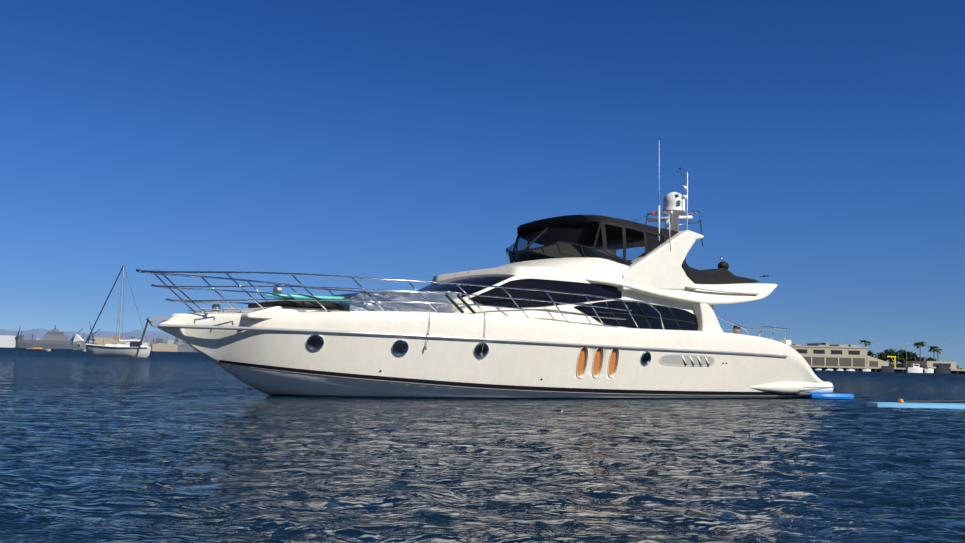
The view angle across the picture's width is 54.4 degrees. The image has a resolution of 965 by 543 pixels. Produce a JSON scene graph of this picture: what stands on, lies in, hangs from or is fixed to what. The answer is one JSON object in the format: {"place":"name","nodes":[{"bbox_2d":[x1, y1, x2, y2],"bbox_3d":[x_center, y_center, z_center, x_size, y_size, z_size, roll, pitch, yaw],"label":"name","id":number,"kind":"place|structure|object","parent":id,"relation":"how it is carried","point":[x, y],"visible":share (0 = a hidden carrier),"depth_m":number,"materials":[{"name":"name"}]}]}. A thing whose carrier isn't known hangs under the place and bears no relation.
{"place":"outdoors","nodes":[
{"label":"outdoors","id":0,"kind":"place"},
{"bbox_2d":[0,328,186,343],"bbox_3d":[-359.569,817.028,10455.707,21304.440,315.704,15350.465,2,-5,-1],"label":"hills","id":1,"kind":"structure","parent":0,"point":[41,332],"depth_m":13910.18,"materials":[{"name":"blue"}]},
{"bbox_2d":[0,322,197,351],"bbox_3d":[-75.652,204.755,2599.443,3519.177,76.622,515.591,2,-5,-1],"label":"buildings","id":2,"kind":"structure","parent":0,"point":[54,338],"depth_m":2389.41,"materials":[{"name":"grey"}]},
{"bbox_2d":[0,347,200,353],"bbox_3d":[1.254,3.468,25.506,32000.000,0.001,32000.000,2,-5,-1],"label":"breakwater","id":3,"kind":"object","parent":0,"point":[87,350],"depth_m":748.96,"materials":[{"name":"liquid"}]},
{"bbox_2d":[26,347,50,350],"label":"skiff","id":4,"kind":"object","parent":3,"relation":"on","point":[35,349],"visible":0.94,"depth_m":300.53,"materials":[{"name":"white"}]},
{"bbox_2d":[85,265,150,356],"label":"sailboat","id":5,"kind":"object","parent":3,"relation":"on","point":[120,350],"visible":0.98,"depth_m":131.41,"materials":[{"name":"white fiberglass"},{"name":"aluminium"},{"name":"navy canvas"}]},
{"bbox_2d":[119,167,834,400],"bbox_3d":[0.792,0.258,25.430,21.320,8.051,5.404,5,-6,-34],"label":"yacht","id":6,"kind":"object","parent":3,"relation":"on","point":[575,307],"visible":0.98,"depth_m":23.09,"materials":[{"name":"white fiberglass"},{"name":"stainless steel"},{"name":"black canvas"}]},
{"bbox_2d":[815,364,950,373],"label":"boats","id":7,"kind":"object","parent":3,"relation":"on","point":[916,368],"visible":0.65,"depth_m":400.25,"materials":[{"name":"white"}]},
{"bbox_2d":[0,349,964,542],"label":"sea","id":8,"kind":"structure","parent":0,"point":[184,448],"depth_m":8.51,"materials":[{"name":"liquid"}]},
{"bbox_2d":[803,393,964,408],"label":"floating mats","id":9,"kind":"object","parent":8,"relation":"on","point":[900,403],"visible":0.81,"depth_m":23.75,"materials":[{"name":"blue plastic"}]},
{"bbox_2d":[0,0,964,368],"label":"sky","id":10,"kind":"structure","parent":0,"point":[820,144],"materials":[{"name":"blue"}]},
{"bbox_3d":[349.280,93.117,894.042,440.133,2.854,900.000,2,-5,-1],"label":"pier ground","id":11,"kind":"structure","parent":0,"visible":0},
{"bbox_2d":[16,335,964,368],"bbox_3d":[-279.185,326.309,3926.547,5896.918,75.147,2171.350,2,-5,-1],"label":"city buildings","id":12,"kind":"structure","parent":11,"relation":"on","point":[144,340],"depth_m":3869.12,"materials":[{"name":"grey"}]},
{"bbox_2d":[789,341,964,373],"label":"pier building","id":13,"kind":"structure","parent":11,"relation":"on","point":[824,356],"depth_m":433.19,"materials":[{"name":"beige concrete"}]},
{"bbox_2d":[860,340,941,360],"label":"palm trees","id":14,"kind":"object","parent":11,"relation":"on","point":[922,344],"visible":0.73,"depth_m":476.76,"materials":[{"name":"green plant"}]},
{"bbox_2d":[867,348,935,367],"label":"shore trees","id":15,"kind":"object","parent":11,"relation":"on","point":[900,355],"visible":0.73,"depth_m":486.97,"materials":[{"name":"green plant"}]}
]}

